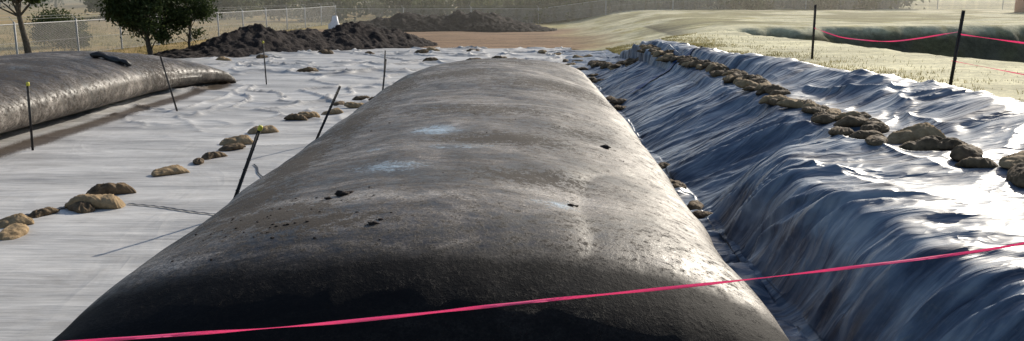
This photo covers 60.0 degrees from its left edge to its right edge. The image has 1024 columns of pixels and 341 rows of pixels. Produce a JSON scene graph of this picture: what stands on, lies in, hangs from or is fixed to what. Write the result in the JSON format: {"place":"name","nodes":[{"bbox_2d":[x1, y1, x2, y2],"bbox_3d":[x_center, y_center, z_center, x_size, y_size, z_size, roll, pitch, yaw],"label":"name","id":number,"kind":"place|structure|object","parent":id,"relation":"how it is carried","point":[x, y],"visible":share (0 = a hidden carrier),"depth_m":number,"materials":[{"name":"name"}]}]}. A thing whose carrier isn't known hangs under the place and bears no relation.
{"place":"outdoors","nodes":[
{"label":"outdoors","id":0,"kind":"place"},
{"bbox_2d":[0,0,1023,101],"bbox_3d":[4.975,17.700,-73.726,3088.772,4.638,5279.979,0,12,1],"label":"ground","id":1,"kind":"structure","parent":0,"point":[786,27],"depth_m":61.59,"materials":[{"name":"plant"}]},
{"bbox_2d":[0,0,48,52],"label":"tree","id":2,"kind":"object","parent":1,"relation":"on","point":[18,13],"visible":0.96,"depth_m":47.18,"materials":[{"name":"brown plant"}]},
{"bbox_2d":[26,82,33,149],"bbox_3d":[-12.007,-1.198,22.154,0.131,2.017,0.082,0,12,1],"label":"star picket","id":3,"kind":"object","parent":1,"relation":"on","point":[29,115],"visible":0.95,"depth_m":22.11,"materials":[{"name":"black paint"}]},
{"bbox_2d":[18,5,93,46],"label":"bush","id":4,"kind":"object","parent":1,"relation":"on","point":[52,17],"visible":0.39,"depth_m":63.02,"materials":[{"name":"green plant"}]},
{"bbox_2d":[41,20,96,50],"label":"bush","id":5,"kind":"object","parent":1,"relation":"on","point":[64,36],"visible":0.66,"depth_m":57.43,"materials":[{"name":"green plant"}]},
{"bbox_2d":[94,0,186,54],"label":"tree","id":6,"kind":"object","parent":1,"relation":"on","point":[139,17],"visible":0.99,"depth_m":52.53,"materials":[{"name":"green plant"}]},
{"bbox_2d":[0,23,320,54],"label":"grass","id":7,"kind":"structure","parent":1,"relation":"on","point":[10,34],"depth_m":73.37,"materials":[{"name":"plant"}]},
{"bbox_2d":[0,3,335,55],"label":"chain link fence","id":8,"kind":"object","parent":1,"relation":"on","point":[120,32],"visible":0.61,"depth_m":59.70,"materials":[{"name":"metal"}]},
{"bbox_2d":[155,0,224,47],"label":"tree","id":9,"kind":"object","parent":1,"relation":"on","point":[198,10],"visible":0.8,"depth_m":54.82,"materials":[{"name":"green plant"}]},
{"bbox_2d":[262,41,266,83],"bbox_3d":[-10.469,-4.409,37.607,0.125,2.147,0.082,0,12,1],"label":"star picket","id":10,"kind":"object","parent":1,"relation":"on","point":[264,62],"visible":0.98,"depth_m":37.57,"materials":[{"name":"black paint"}]},
{"bbox_2d":[145,21,437,58],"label":"soil mound","id":11,"kind":"object","parent":1,"relation":"on","point":[245,41],"visible":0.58,"depth_m":57.94,"materials":[{"name":"soil"}]},
{"bbox_2d":[0,46,583,340],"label":"groundsheet","id":12,"kind":"object","parent":1,"relation":"on","point":[62,269],"visible":0.4,"depth_m":21.11,"materials":[{"name":"plastic"}]},
{"bbox_2d":[0,223,28,240],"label":"sandbag","id":13,"kind":"object","parent":12,"relation":"on","point":[14,231],"visible":0.99,"depth_m":14.47,"materials":[{"name":"fabric"}]},
{"bbox_2d":[0,213,33,227],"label":"sandbag","id":14,"kind":"object","parent":12,"relation":"on","point":[22,218],"visible":0.71,"depth_m":15.15,"materials":[{"name":"fabric"}]},
{"bbox_2d":[28,207,59,217],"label":"sandbag","id":15,"kind":"object","parent":12,"relation":"on","point":[41,212],"visible":0.9,"depth_m":15.78,"materials":[{"name":"fabric"}]},
{"bbox_2d":[67,201,94,213],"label":"sandbag","id":16,"kind":"object","parent":12,"relation":"on","point":[81,207],"visible":0.95,"depth_m":16.08,"materials":[{"name":"fabric"}]},
{"bbox_2d":[64,194,125,208],"bbox_3d":[-7.705,0.585,16.450,1.070,0.319,0.539,1,-3,-2],"label":"sandbag","id":17,"kind":"object","parent":12,"relation":"on","point":[105,201],"visible":0.77,"depth_m":16.24,"materials":[{"name":"fabric"}]},
{"bbox_2d":[86,182,135,194],"bbox_3d":[-7.938,0.369,17.515,0.944,0.296,0.455,-9,17,-27],"label":"sandbag","id":18,"kind":"object","parent":12,"relation":"on","point":[115,188],"visible":0.72,"depth_m":17.38,"materials":[{"name":"fabric"}]},
{"bbox_2d":[0,51,235,133],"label":"geotextile tube","id":19,"kind":"object","parent":12,"relation":"on","point":[64,83],"visible":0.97,"depth_m":28.53,"materials":[{"name":"fabric"}]},
{"bbox_2d":[90,51,131,65],"bbox_3d":[-14.213,-3.981,31.564,1.559,0.527,0.397,2,12,10],"label":"fill port sleeve","id":20,"kind":"object","parent":19,"relation":"on","point":[98,54],"visible":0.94,"depth_m":31.47,"materials":[{"name":"black paint"}]},
{"bbox_2d":[160,56,177,110],"bbox_3d":[-11.278,-2.708,29.319,0.762,2.106,0.077,6,13,29],"label":"star picket","id":21,"kind":"object","parent":12,"relation":"in","point":[168,83],"visible":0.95,"depth_m":29.30,"materials":[{"name":"black paint"}]},
{"bbox_2d":[151,164,189,175],"bbox_3d":[-7.515,-0.007,19.482,0.815,0.217,0.404,-5,15,-39],"label":"sandbag","id":22,"kind":"object","parent":12,"relation":"on","point":[171,170],"visible":0.98,"depth_m":19.37,"materials":[{"name":"fabric"}]},
{"bbox_2d":[127,203,214,213],"bbox_3d":[-6.109,0.704,16.191,2.377,0.016,0.100,5,13,23],"label":"tie down strap","id":23,"kind":"object","parent":12,"relation":"on","point":[171,208],"visible":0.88,"depth_m":16.29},
{"bbox_2d":[193,158,203,164],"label":"sandbag","id":24,"kind":"object","parent":12,"relation":"on","point":[197,161],"visible":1,"depth_m":20.48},
{"bbox_2d":[201,151,227,159],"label":"sandbag","id":25,"kind":"object","parent":12,"relation":"on","point":[211,155],"visible":0.97,"depth_m":21.22,"materials":[{"name":"fabric"}]},
{"bbox_2d":[216,56,230,60],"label":"sandbag","id":26,"kind":"object","parent":12,"relation":"on","point":[223,58],"visible":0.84,"depth_m":50.30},
{"bbox_2d":[218,143,245,150],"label":"sandbag","id":27,"kind":"object","parent":12,"relation":"on","point":[232,147],"visible":0.93,"depth_m":22.21,"materials":[{"name":"fabric"}]},
{"bbox_2d":[219,135,252,144],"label":"sandbag","id":28,"kind":"object","parent":12,"relation":"on","point":[245,139],"visible":0.7,"depth_m":23.06,"materials":[{"name":"fabric"}]},
{"bbox_2d":[233,125,262,197],"bbox_3d":[-4.784,0.153,15.722,0.820,1.917,0.084,-3,12,-12],"label":"star picket","id":29,"kind":"object","parent":12,"relation":"in","point":[252,149],"visible":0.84,"depth_m":15.67,"materials":[{"name":"black paint"}]},
{"bbox_2d":[256,54,267,57],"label":"sandbag","id":30,"kind":"object","parent":12,"relation":"on","point":[260,56],"visible":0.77,"depth_m":52.26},
{"bbox_2d":[247,125,278,133],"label":"sandbag","id":31,"kind":"object","parent":12,"relation":"on","point":[268,129],"visible":0.81,"depth_m":24.82,"materials":[{"name":"fabric"}]},
{"bbox_2d":[284,113,307,120],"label":"sandbag","id":32,"kind":"object","parent":12,"relation":"on","point":[292,116],"visible":0.91,"depth_m":27.32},
{"bbox_2d":[296,67,314,71],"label":"sandbag","id":33,"kind":"object","parent":12,"relation":"on","point":[307,69],"visible":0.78,"depth_m":43.04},
{"bbox_2d":[298,111,319,117],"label":"sandbag","id":34,"kind":"object","parent":12,"relation":"on","point":[310,114],"visible":0.78,"depth_m":27.73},
{"bbox_2d":[318,50,333,53],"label":"sandbag","id":35,"kind":"object","parent":12,"relation":"on","point":[326,51],"visible":1,"depth_m":55.64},
{"bbox_2d":[321,108,343,114],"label":"sandbag","id":36,"kind":"object","parent":12,"relation":"on","point":[336,111],"visible":0.81,"depth_m":28.72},
{"bbox_2d":[333,101,344,105],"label":"sandbag","id":37,"kind":"object","parent":12,"relation":"on","point":[338,103],"visible":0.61,"depth_m":30.68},
{"bbox_2d":[344,102,363,107],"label":"sandbag","id":38,"kind":"object","parent":12,"relation":"on","point":[352,105],"visible":0.65,"depth_m":30.26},
{"bbox_2d":[352,95,369,99],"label":"sandbag","id":39,"kind":"object","parent":12,"relation":"on","point":[360,97],"visible":0.76,"depth_m":32.38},
{"bbox_2d":[52,58,788,340],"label":"geotextile tube","id":40,"kind":"object","parent":12,"relation":"on","point":[491,216],"visible":0.99,"depth_m":8.19,"materials":[{"name":"fabric"}]},
{"bbox_2d":[171,113,610,261],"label":"mud clods","id":41,"kind":"object","parent":40,"relation":"on","point":[340,193],"visible":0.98,"depth_m":9.27,"materials":[{"name":"soil"}]},
{"bbox_2d":[415,49,428,52],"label":"sandbag","id":42,"kind":"object","parent":12,"relation":"on","point":[422,51],"visible":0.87,"depth_m":56.09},
{"bbox_2d":[423,57,438,60],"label":"sandbag","id":43,"kind":"object","parent":12,"relation":"on","point":[431,59],"visible":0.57,"depth_m":49.64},
{"bbox_2d":[426,47,439,50],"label":"sandbag","id":44,"kind":"object","parent":12,"relation":"on","point":[431,48],"visible":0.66,"depth_m":56.98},
{"bbox_2d":[316,86,340,138],"bbox_3d":[-4.876,-1.295,23.097,0.926,1.801,0.076,-5,12,-22],"label":"star picket","id":45,"kind":"object","parent":1,"relation":"on","point":[328,112],"visible":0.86,"depth_m":23.08,"materials":[{"name":"black paint"}]},
{"bbox_2d":[328,15,339,28],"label":"white tarp cover","id":46,"kind":"object","parent":1,"relation":"on","point":[334,22],"visible":0.79,"depth_m":91.67,"materials":[{"name":"plastic"}]},
{"bbox_2d":[382,59,386,89],"bbox_3d":[-5.010,-3.548,34.730,0.074,1.607,0.358,9,14,37],"label":"star picket","id":47,"kind":"object","parent":1,"relation":"on","point":[384,74],"visible":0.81,"depth_m":34.71,"materials":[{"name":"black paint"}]},
{"bbox_2d":[359,9,556,31],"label":"soil mound","id":48,"kind":"object","parent":1,"relation":"on","point":[473,21],"visible":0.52,"depth_m":87.92,"materials":[{"name":"soil"}]},
{"bbox_2d":[0,0,929,23],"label":"distant trees","id":49,"kind":"object","parent":1,"relation":"on","point":[367,5],"visible":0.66,"depth_m":111.34,"materials":[{"name":"green plant"}]},
{"bbox_2d":[335,0,1014,23],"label":"chain link fence","id":50,"kind":"object","parent":1,"relation":"on","point":[606,8],"visible":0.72,"depth_m":107.18,"materials":[{"name":"metal"}]},
{"bbox_2d":[560,39,1023,340],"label":"plastic liner","id":51,"kind":"object","parent":1,"relation":"on","point":[776,190],"visible":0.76,"depth_m":12.06,"materials":[{"name":"plastic"}]},
{"bbox_2d":[591,79,603,82],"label":"sandbag","id":52,"kind":"object","parent":51,"relation":"on","point":[595,80],"visible":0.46,"depth_m":35.92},
{"bbox_2d":[602,63,611,67],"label":"sandbag","id":53,"kind":"object","parent":51,"relation":"on","point":[605,65],"visible":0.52,"depth_m":40.85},
{"bbox_2d":[610,64,620,67],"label":"sandbag","id":54,"kind":"object","parent":51,"relation":"on","point":[615,65],"visible":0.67,"depth_m":38.49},
{"bbox_2d":[609,98,626,103],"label":"sandbag","id":55,"kind":"object","parent":51,"relation":"on","point":[617,101],"visible":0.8,"depth_m":29.29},
{"bbox_2d":[614,105,626,109],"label":"sandbag","id":56,"kind":"object","parent":51,"relation":"on","point":[618,107],"visible":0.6,"depth_m":28.25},
{"bbox_2d":[652,50,662,56],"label":"sandbag","id":57,"kind":"object","parent":51,"relation":"on","point":[657,53],"visible":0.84,"depth_m":32.65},
{"bbox_2d":[658,162,669,168],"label":"sandbag","id":58,"kind":"object","parent":51,"relation":"on","point":[662,165],"visible":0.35,"depth_m":19.29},
{"bbox_2d":[629,46,704,93],"bbox_3d":[5.373,-3.470,30.456,3.441,1.514,0.350,-8,14,-34],"label":"blue strip","id":59,"kind":"object","parent":51,"relation":"on","point":[654,77],"visible":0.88,"depth_m":30.18,"materials":[{"name":"plastic"}]},
{"bbox_2d":[663,53,674,56],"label":"sandbag","id":60,"kind":"object","parent":51,"relation":"on","point":[668,54],"visible":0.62,"depth_m":31.83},
{"bbox_2d":[670,56,677,62],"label":"sandbag","id":61,"kind":"object","parent":51,"relation":"on","point":[673,58],"visible":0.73,"depth_m":30.78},
{"bbox_2d":[673,182,686,188],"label":"sandbag","id":62,"kind":"object","parent":51,"relation":"on","point":[679,184],"visible":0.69,"depth_m":16.61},
{"bbox_2d":[687,200,703,209],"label":"sandbag","id":63,"kind":"object","parent":51,"relation":"on","point":[694,205],"visible":0.89,"depth_m":15.44,"materials":[{"name":"fabric"}]},
{"bbox_2d":[690,60,710,66],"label":"sandbag","id":64,"kind":"object","parent":51,"relation":"on","point":[695,63],"visible":0.61,"depth_m":28.44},
{"bbox_2d":[692,210,712,217],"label":"sandbag","id":65,"kind":"object","parent":51,"relation":"on","point":[699,214],"visible":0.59,"depth_m":14.66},
{"bbox_2d":[701,62,718,67],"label":"sandbag","id":66,"kind":"object","parent":51,"relation":"on","point":[704,65],"visible":0.34,"depth_m":27.38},
{"bbox_2d":[705,63,725,71],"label":"sandbag","id":67,"kind":"object","parent":51,"relation":"on","point":[709,67],"visible":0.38,"depth_m":26.78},
{"bbox_2d":[714,70,723,75],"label":"sandbag","id":68,"kind":"object","parent":51,"relation":"on","point":[718,72],"visible":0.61,"depth_m":25.85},
{"bbox_2d":[709,65,729,72],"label":"sandbag","id":69,"kind":"object","parent":51,"relation":"on","point":[713,68],"visible":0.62,"depth_m":26.36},
{"bbox_2d":[722,75,732,79],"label":"sandbag","id":70,"kind":"object","parent":51,"relation":"on","point":[727,77],"visible":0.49,"depth_m":24.43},
{"bbox_2d":[722,71,733,75],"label":"sandbag","id":71,"kind":"object","parent":51,"relation":"on","point":[727,73],"visible":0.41,"depth_m":25.11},
{"bbox_2d":[721,69,738,76],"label":"sandbag","id":72,"kind":"object","parent":51,"relation":"on","point":[734,70],"visible":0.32,"depth_m":25.54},
{"bbox_2d":[733,77,741,83],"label":"sandbag","id":73,"kind":"object","parent":51,"relation":"on","point":[737,79],"visible":0.48,"depth_m":23.53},
{"bbox_2d":[730,70,747,74],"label":"sandbag","id":74,"kind":"object","parent":51,"relation":"on","point":[741,72],"visible":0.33,"depth_m":24.78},
{"bbox_2d":[735,79,757,87],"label":"sandbag","id":75,"kind":"object","parent":51,"relation":"on","point":[742,83],"visible":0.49,"depth_m":22.04,"materials":[{"name":"fabric"}]},
{"bbox_2d":[742,86,754,90],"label":"sandbag","id":76,"kind":"object","parent":51,"relation":"on","point":[749,88],"visible":0.52,"depth_m":21.71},
{"bbox_2d":[742,74,761,79],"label":"sandbag","id":77,"kind":"object","parent":51,"relation":"on","point":[748,76],"visible":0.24,"depth_m":23.28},
{"bbox_2d":[749,77,767,81],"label":"sandbag","id":78,"kind":"object","parent":51,"relation":"on","point":[755,79],"visible":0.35,"depth_m":22.63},
{"bbox_2d":[754,82,769,89],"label":"sandbag","id":79,"kind":"object","parent":51,"relation":"on","point":[758,86],"visible":0.58,"depth_m":21.22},
{"bbox_2d":[756,85,768,94],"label":"sandbag","id":80,"kind":"object","parent":51,"relation":"on","point":[760,91],"visible":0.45,"depth_m":21.00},
{"bbox_2d":[758,95,782,103],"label":"sandbag","id":81,"kind":"object","parent":51,"relation":"on","point":[763,99],"visible":0.53,"depth_m":19.92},
{"bbox_2d":[766,98,779,105],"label":"sandbag","id":82,"kind":"object","parent":51,"relation":"on","point":[773,101],"visible":0.54,"depth_m":19.63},
{"bbox_2d":[764,84,788,93],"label":"sandbag","id":83,"kind":"object","parent":51,"relation":"on","point":[770,88],"visible":0.61,"depth_m":20.69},
{"bbox_2d":[769,90,790,94],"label":"sandbag","id":84,"kind":"object","parent":51,"relation":"on","point":[780,92],"visible":0.57,"depth_m":20.27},
{"bbox_2d":[777,95,792,100],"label":"sandbag","id":85,"kind":"object","parent":51,"relation":"on","point":[780,98],"visible":0.42,"depth_m":19.37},
{"bbox_2d":[776,98,803,107],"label":"sandbag","id":86,"kind":"object","parent":51,"relation":"on","point":[790,103],"visible":0.71,"depth_m":18.65,"materials":[{"name":"fabric"}]},
{"bbox_2d":[802,102,820,107],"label":"sandbag","id":87,"kind":"object","parent":51,"relation":"on","point":[811,104],"visible":0.26,"depth_m":18.08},
{"bbox_2d":[801,106,826,113],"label":"sandbag","id":88,"kind":"object","parent":51,"relation":"on","point":[809,109],"visible":0.7,"depth_m":17.60,"materials":[{"name":"fabric"}]},
{"bbox_2d":[811,105,828,109],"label":"sandbag","id":89,"kind":"object","parent":51,"relation":"on","point":[824,107],"visible":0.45,"depth_m":17.72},
{"bbox_2d":[811,112,830,118],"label":"sandbag","id":90,"kind":"object","parent":51,"relation":"on","point":[816,114],"visible":0.2,"depth_m":17.21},
{"bbox_2d":[811,114,837,123],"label":"sandbag","id":91,"kind":"object","parent":51,"relation":"on","point":[824,118],"visible":0.63,"depth_m":16.73,"materials":[{"name":"fabric"}]},
{"bbox_2d":[826,108,840,114],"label":"sandbag","id":92,"kind":"object","parent":51,"relation":"on","point":[835,111],"visible":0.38,"depth_m":17.33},
{"bbox_2d":[828,126,853,135],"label":"sandbag","id":93,"kind":"object","parent":51,"relation":"on","point":[837,130],"visible":0.88,"depth_m":14.83,"materials":[{"name":"fabric"}]},
{"bbox_2d":[835,111,860,119],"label":"sandbag","id":94,"kind":"object","parent":51,"relation":"on","point":[844,114],"visible":0.47,"depth_m":16.39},
{"bbox_2d":[833,115,868,126],"bbox_3d":[6.172,-0.882,15.925,0.729,0.222,0.391,-1,5,-11],"label":"sandbag","id":95,"kind":"object","parent":51,"relation":"on","point":[849,121],"visible":0.75,"depth_m":15.79,"materials":[{"name":"fabric"}]},
{"bbox_2d":[854,112,871,117],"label":"sandbag","id":96,"kind":"object","parent":51,"relation":"on","point":[865,114],"visible":0.4,"depth_m":16.25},
{"bbox_2d":[848,130,885,139],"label":"sandbag","id":97,"kind":"object","parent":51,"relation":"on","point":[861,134],"visible":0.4,"depth_m":14.54,"materials":[{"name":"fabric"}]},
{"bbox_2d":[860,123,880,131],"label":"sandbag","id":98,"kind":"object","parent":51,"relation":"on","point":[873,126],"visible":0.38,"depth_m":15.17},
{"bbox_2d":[861,118,881,125],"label":"sandbag","id":99,"kind":"object","parent":51,"relation":"on","point":[867,122],"visible":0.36,"depth_m":15.72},
{"bbox_2d":[865,134,887,145],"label":"sandbag","id":100,"kind":"object","parent":51,"relation":"on","point":[876,140],"visible":0.94,"depth_m":13.65,"materials":[{"name":"fabric"}]},
{"bbox_2d":[869,121,889,132],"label":"sandbag","id":101,"kind":"object","parent":51,"relation":"on","point":[885,128],"visible":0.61,"depth_m":15.26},
{"bbox_2d":[887,122,945,143],"bbox_3d":[6.519,-0.596,14.386,0.912,0.324,0.413,-6,18,8],"label":"sandbag","id":102,"kind":"object","parent":51,"relation":"on","point":[915,132],"visible":0.65,"depth_m":14.25,"materials":[{"name":"fabric"}]},
{"bbox_2d":[899,136,942,150],"bbox_3d":[6.260,-0.389,13.519,0.766,0.231,0.392,-5,20,33],"label":"sandbag","id":103,"kind":"object","parent":51,"relation":"on","point":[927,143],"visible":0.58,"depth_m":13.41,"materials":[{"name":"fabric"}]},
{"bbox_2d":[937,137,967,149],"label":"sandbag","id":104,"kind":"object","parent":51,"relation":"on","point":[948,143],"visible":0.66,"depth_m":13.21,"materials":[{"name":"fabric"}]},
{"bbox_2d":[949,144,982,160],"bbox_3d":[6.503,-0.244,12.628,0.361,0.238,0.783,20,16,36],"label":"sandbag","id":105,"kind":"object","parent":51,"relation":"on","point":[960,152],"visible":0.81,"depth_m":12.43,"materials":[{"name":"fabric"}]},
{"bbox_2d":[955,157,998,167],"bbox_3d":[6.344,-0.096,12.048,0.279,0.172,0.609,6,-1,-24],"label":"sandbag","id":106,"kind":"object","parent":51,"relation":"on","point":[976,162],"visible":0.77,"depth_m":11.95,"materials":[{"name":"fabric"}]},
{"bbox_2d":[999,151,1023,168],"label":"sandbag","id":107,"kind":"object","parent":51,"relation":"on","point":[1010,161],"visible":0.75,"depth_m":11.69,"materials":[{"name":"fabric"}]},
{"bbox_2d":[1006,163,1023,187],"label":"sandbag","id":108,"kind":"object","parent":51,"relation":"on","point":[1015,175],"visible":0.97,"depth_m":11.17,"materials":[{"name":"fabric"}]},
{"bbox_2d":[811,4,816,58],"bbox_3d":[10.378,-4.652,30.573,0.092,2.100,0.082,0,12,1],"label":"star picket","id":109,"kind":"object","parent":1,"relation":"on","point":[813,32],"visible":0.98,"depth_m":30.52,"materials":[{"name":"black paint"}]},
{"bbox_2d":[815,28,955,41],"bbox_3d":[10.210,-3.932,25.301,0.081,0.542,10.603,0,12,1],"label":"barrier tape","id":110,"kind":"object","parent":109,"relation":"attached to","point":[889,41],"visible":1,"depth_m":23.50,"materials":[{"name":"plastic"}]},
{"bbox_2d":[949,10,964,84],"bbox_3d":[10.027,-2.536,20.118,0.326,2.157,0.097,-6,13,-25],"label":"star picket","id":111,"kind":"object","parent":1,"relation":"on","point":[958,39],"visible":0.81,"depth_m":20.07,"materials":[{"name":"black paint"}]},
{"bbox_2d":[955,61,1023,74],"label":"barrier tape","id":112,"kind":"object","parent":111,"relation":"attached to","point":[996,69],"visible":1,"depth_m":19.10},
{"bbox_2d":[961,34,1023,43],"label":"barrier tape","id":113,"kind":"object","parent":111,"relation":"attached to","point":[997,39],"visible":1,"depth_m":19.09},
{"bbox_2d":[1014,0,1023,12],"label":"farm shed","id":114,"kind":"structure","parent":1,"relation":"on","point":[1019,5],"depth_m":93.85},
{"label":"star picket","id":115,"kind":"object","parent":1,"relation":"on","visible":0},
{"bbox_2d":[69,242,1023,340],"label":"barrier tape","id":116,"kind":"object","parent":115,"relation":"attached to","point":[517,303],"visible":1,"depth_m":4.66,"materials":[{"name":"plastic"}]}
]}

